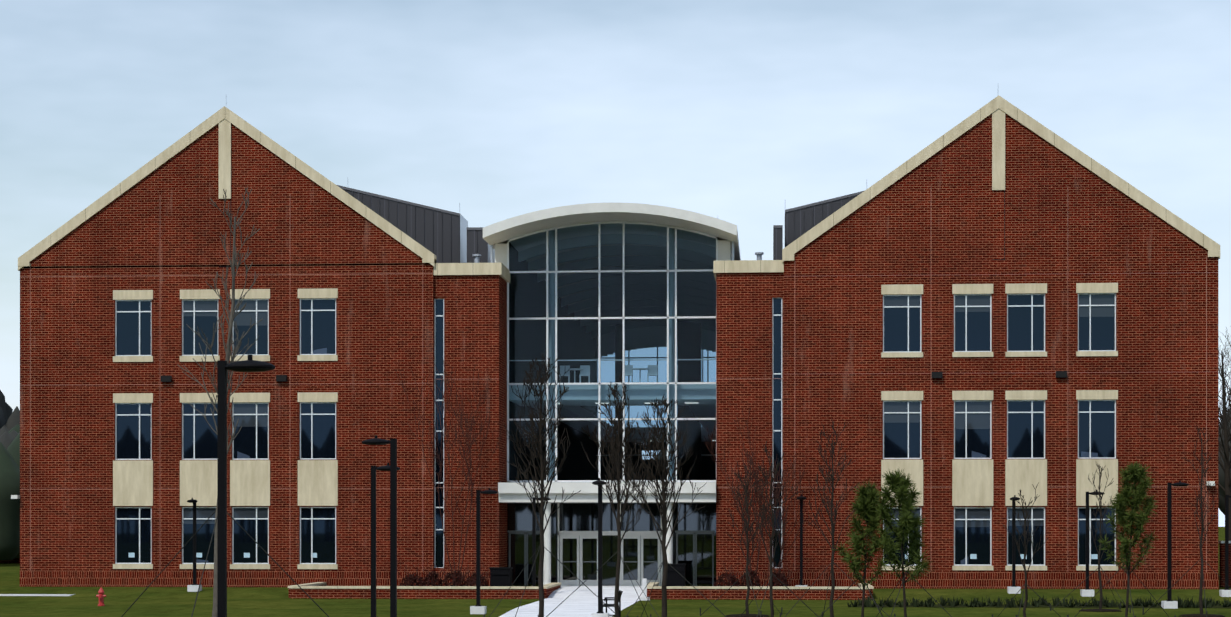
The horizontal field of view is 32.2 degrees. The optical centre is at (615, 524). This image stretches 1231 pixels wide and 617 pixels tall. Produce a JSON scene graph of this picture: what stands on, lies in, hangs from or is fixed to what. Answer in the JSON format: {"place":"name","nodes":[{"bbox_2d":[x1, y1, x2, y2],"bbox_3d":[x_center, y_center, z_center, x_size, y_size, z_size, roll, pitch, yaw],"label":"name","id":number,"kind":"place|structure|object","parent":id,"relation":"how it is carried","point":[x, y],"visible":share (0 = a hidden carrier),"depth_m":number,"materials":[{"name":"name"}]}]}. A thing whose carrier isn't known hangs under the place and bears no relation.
{"place":"outdoors","nodes":[
{"label":"outdoors","id":0,"kind":"place"},
{"bbox_2d":[509,242,595,479],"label":"atrium inner walls","id":1,"kind":"structure","parent":0,"point":[571,471],"depth_m":105.63,"materials":[{"name":"grey paint"}]},
{"bbox_2d":[400,569,788,585],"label":"bushes","id":2,"kind":"object","parent":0,"point":[470,582],"visible":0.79,"depth_m":86.77,"materials":[{"name":"brown plant"}]},
{"bbox_2d":[557,503,662,585],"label":"entrance doors","id":3,"kind":"structure","parent":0,"point":[579,536],"depth_m":92.78,"materials":[{"name":"grey metal"}]},
{"bbox_2d":[508,531,714,585],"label":"door frames","id":4,"kind":"structure","parent":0,"point":[526,533],"depth_m":92.52,"materials":[{"name":"metal"}]},
{"bbox_2d":[509,326,715,482],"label":"atrium bridges","id":5,"kind":"structure","parent":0,"point":[705,397],"depth_m":101.21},
{"bbox_2d":[509,359,715,382],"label":"railing","id":6,"kind":"object","parent":5,"relation":"on","point":[652,370],"depth_m":94.24,"materials":[{"name":"silver metal"}]},
{"bbox_2d":[0,527,1230,616],"bbox_3d":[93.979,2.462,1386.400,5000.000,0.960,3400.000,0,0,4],"label":"lawn","id":7,"kind":"structure","parent":0,"point":[180,602],"depth_m":78.47,"materials":[{"name":"green plant"}]},
{"bbox_2d":[0,424,19,559],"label":"treeline","id":8,"kind":"object","parent":7,"relation":"on","point":[9,506],"visible":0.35,"depth_m":136.05,"materials":[{"name":"green plant"}]},
{"bbox_2d":[0,390,19,430],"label":"trees","id":9,"kind":"object","parent":7,"relation":"on","point":[9,418],"depth_m":237.90,"materials":[{"name":"grey plant"}]},
{"bbox_2d":[0,425,19,448],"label":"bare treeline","id":10,"kind":"object","parent":7,"relation":"on","point":[6,438],"visible":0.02,"depth_m":143.65,"materials":[{"name":"grey plant"}]},
{"bbox_2d":[0,594,74,595],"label":"path strip","id":11,"kind":"object","parent":7,"relation":"on","point":[36,594],"visible":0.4,"depth_m":86.81,"materials":[{"name":"concrete"}]},
{"bbox_2d":[96,587,105,605],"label":"fire hydrant","id":12,"kind":"object","parent":7,"relation":"on","point":[101,596],"visible":1,"depth_m":77.12,"materials":[{"name":"red metal"}]},
{"bbox_2d":[177,187,261,616],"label":"bare tree","id":13,"kind":"object","parent":7,"relation":"on","point":[231,316],"visible":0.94,"depth_m":38.14,"materials":[{"name":"brown plant"}]},
{"bbox_2d":[499,586,641,616],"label":"concrete walkway","id":14,"kind":"structure","parent":7,"relation":"on","point":[581,601],"depth_m":80.14,"materials":[{"name":"white concrete"}]},
{"bbox_2d":[289,584,872,599],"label":"brick planter walls","id":15,"kind":"structure","parent":7,"relation":"on","point":[711,594],"depth_m":84.05,"materials":[{"name":"red brick"}]},
{"bbox_2d":[288,582,873,588],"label":"planter wall caps","id":16,"kind":"object","parent":15,"relation":"on","point":[315,586],"visible":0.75,"depth_m":84.23,"materials":[{"name":"grey concrete"}]},
{"bbox_2d":[489,564,685,585],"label":"entrance litter bins","id":17,"kind":"object","parent":7,"relation":"on","point":[500,576],"visible":0.77,"depth_m":88.80,"materials":[{"name":"black metal"}]},
{"bbox_2d":[395,359,815,585],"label":"bare trees","id":18,"kind":"object","parent":7,"relation":"on","point":[757,493],"visible":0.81,"depth_m":87.69,"materials":[{"name":"brown plant"}]},
{"bbox_2d":[498,482,715,584],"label":"entrance canopy columns","id":19,"kind":"structure","parent":7,"relation":"on","point":[512,492],"depth_m":89.82,"materials":[{"name":"white metal"}]},
{"bbox_2d":[507,503,715,585],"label":"storefront glass","id":20,"kind":"object","parent":19,"relation":"attached to","point":[578,516],"visible":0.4,"depth_m":92.83,"materials":[{"name":"glass"}]},
{"bbox_2d":[602,590,622,616],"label":"park benches","id":21,"kind":"object","parent":7,"relation":"on","point":[611,598],"visible":0.56,"depth_m":67.40,"materials":[{"name":"black metal"}]},
{"bbox_2d":[0,543,1230,586],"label":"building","id":22,"kind":"structure","parent":7,"relation":"on","point":[1221,562],"depth_m":90.93,"materials":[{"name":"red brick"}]},
{"bbox_2d":[20,113,1217,571],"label":"brick walls","id":23,"kind":"structure","parent":7,"relation":"on","point":[934,225],"depth_m":89.62,"materials":[{"name":"red brick"}]},
{"bbox_2d":[341,188,857,262],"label":"metal roof","id":24,"kind":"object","parent":23,"relation":"on","point":[436,233],"visible":0.25,"depth_m":99.39,"materials":[{"name":"grey metal"}]},
{"bbox_2d":[337,185,863,229],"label":"roof edge","id":25,"kind":"object","parent":24,"relation":"attached to","point":[481,228],"visible":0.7,"depth_m":99.33,"materials":[{"name":"grey metal"}]},
{"bbox_2d":[459,203,763,262],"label":"vents","id":26,"kind":"object","parent":23,"relation":"on","point":[463,240],"visible":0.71,"depth_m":99.45,"materials":[{"name":"grey metal"}]},
{"bbox_2d":[483,203,740,316],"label":"curved roof canopy","id":27,"kind":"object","parent":23,"relation":"on","point":[502,232],"depth_m":91.43,"materials":[{"name":"white metal"}]},
{"bbox_2d":[507,221,717,482],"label":"atrium mullions","id":28,"kind":"object","parent":23,"relation":"attached to","point":[599,271],"visible":0.71,"depth_m":92.74,"materials":[{"name":"silver metal"}]},
{"bbox_2d":[510,225,715,479],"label":"glass curtain wall","id":29,"kind":"structure","parent":28,"relation":"in","point":[614,344],"depth_m":92.83,"materials":[{"name":"clear glass"}]},
{"bbox_2d":[11,240,1214,498],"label":"atrium side walls","id":30,"kind":"structure","parent":23,"relation":"on","point":[725,252],"depth_m":92.38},
{"bbox_2d":[161,190,1066,381],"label":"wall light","id":31,"kind":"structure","parent":23,"relation":"attached to","point":[1061,374],"depth_m":88.66,"materials":[{"name":"metal"}]},
{"bbox_2d":[115,293,1115,567],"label":"window panes","id":32,"kind":"structure","parent":23,"relation":"in","point":[965,519],"depth_m":89.51,"materials":[{"name":"glass"}]},
{"bbox_2d":[117,295,1114,566],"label":"window glass","id":33,"kind":"object","parent":32,"relation":"in","point":[901,333],"visible":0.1,"depth_m":90.62,"materials":[{"name":"blue glass"}]},
{"bbox_2d":[129,553,1097,558],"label":"window stickers","id":34,"kind":"object","parent":33,"relation":"attached to","point":[972,556],"depth_m":89.05,"materials":[{"name":"white paper"}]},
{"bbox_2d":[18,95,1219,282],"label":"cast stone copings","id":35,"kind":"object","parent":23,"relation":"on","point":[793,247],"visible":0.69,"depth_m":89.48,"materials":[{"name":"beige stone"}]},
{"bbox_2d":[18,109,1219,570],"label":"stone trim","id":36,"kind":"structure","parent":23,"relation":"attached to","point":[972,481],"depth_m":90.64,"materials":[{"name":"beige stone"}]},
{"bbox_2d":[20,571,1218,588],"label":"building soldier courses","id":37,"kind":"object","parent":23,"relation":"attached to","point":[1035,580],"visible":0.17,"depth_m":89.43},
{"bbox_2d":[53,257,1217,571],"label":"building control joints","id":38,"kind":"object","parent":23,"relation":"attached to","point":[717,487],"visible":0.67,"depth_m":88.94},
{"bbox_2d":[196,348,1097,563],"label":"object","id":39,"kind":"object","parent":23,"relation":"attached to","point":[240,455],"depth_m":90.82,"materials":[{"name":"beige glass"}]},
{"bbox_2d":[183,294,1114,531],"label":"window blinds","id":40,"kind":"object","parent":23,"relation":"attached to","point":[978,420],"visible":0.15,"depth_m":89.03,"materials":[{"name":"fabric"}]},
{"bbox_2d":[639,578,649,600],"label":"entrance bollard","id":41,"kind":"object","parent":7,"relation":"on","point":[644,585],"visible":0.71,"depth_m":82.61,"materials":[{"name":"concrete"}]},
{"bbox_2d":[121,510,1230,616],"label":"tree guy straps","id":42,"kind":"object","parent":7,"relation":"on","point":[822,614],"visible":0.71,"depth_m":54.97,"materials":[{"name":"grey fabric"}]},
{"bbox_2d":[187,355,1230,616],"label":"lamp posts","id":43,"kind":"object","parent":7,"relation":"on","point":[249,365],"visible":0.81,"depth_m":52.96,"materials":[{"name":"black metal"}]},
{"bbox_2d":[187,585,1230,616],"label":"lamp post bases","id":44,"kind":"object","parent":7,"relation":"on","point":[1010,590],"visible":0.5,"depth_m":83.81,"materials":[{"name":"grey concrete"}]},
{"bbox_2d":[503,353,1215,616],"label":"bare trees","id":45,"kind":"object","parent":7,"relation":"on","point":[545,468],"visible":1,"depth_m":54.94,"materials":[{"name":"brown plant"}]},
{"bbox_2d":[726,609,1224,616],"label":"tree mulch rings","id":46,"kind":"object","parent":7,"relation":"on","point":[1083,610],"visible":0.75,"depth_m":68.19,"materials":[{"name":"brown soil"}]},
{"bbox_2d":[830,461,1159,616],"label":"young trees","id":47,"kind":"object","parent":7,"relation":"on","point":[867,502],"depth_m":51.11,"materials":[{"name":"green plant"}]},
{"bbox_2d":[857,604,1230,607],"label":"hedge bed","id":48,"kind":"object","parent":7,"relation":"on","point":[1003,606],"depth_m":76.27,"materials":[{"name":"soil"}]},
{"bbox_2d":[847,595,1230,607],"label":"shrubs","id":49,"kind":"object","parent":48,"relation":"on","point":[999,603],"visible":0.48,"depth_m":76.34,"materials":[{"name":"green plant"}]},
{"bbox_2d":[1218,408,1230,514],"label":"trees","id":50,"kind":"object","parent":7,"relation":"on","point":[1221,495],"visible":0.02,"depth_m":249.72,"materials":[{"name":"green plant"}]},
{"bbox_2d":[1218,327,1230,540],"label":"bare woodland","id":51,"kind":"object","parent":7,"relation":"on","point":[1226,434],"visible":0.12,"depth_m":138.99,"materials":[{"name":"brown plant"}]},
{"bbox_2d":[0,0,1230,526],"label":"sky","id":52,"kind":"structure","parent":0,"point":[741,113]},
{"bbox_2d":[518,228,715,479],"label":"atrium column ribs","id":53,"kind":"object","parent":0,"point":[705,292],"depth_m":108.55,"materials":[{"name":"grey metal"}]},
{"bbox_2d":[596,442,715,479],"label":"window glass","id":54,"kind":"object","parent":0,"point":[710,463],"depth_m":140.68,"materials":[{"name":"black glass"}]},
{"bbox_2d":[596,347,715,455],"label":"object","id":55,"kind":"object","parent":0,"point":[657,357],"depth_m":140.70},
{"bbox_2d":[615,321,700,479],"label":"atrium interior piers","id":56,"kind":"structure","parent":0,"point":[690,334],"depth_m":133.59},
{"bbox_2d":[602,347,714,426],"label":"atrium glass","id":57,"kind":"object","parent":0,"point":[649,378],"depth_m":140.80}
]}

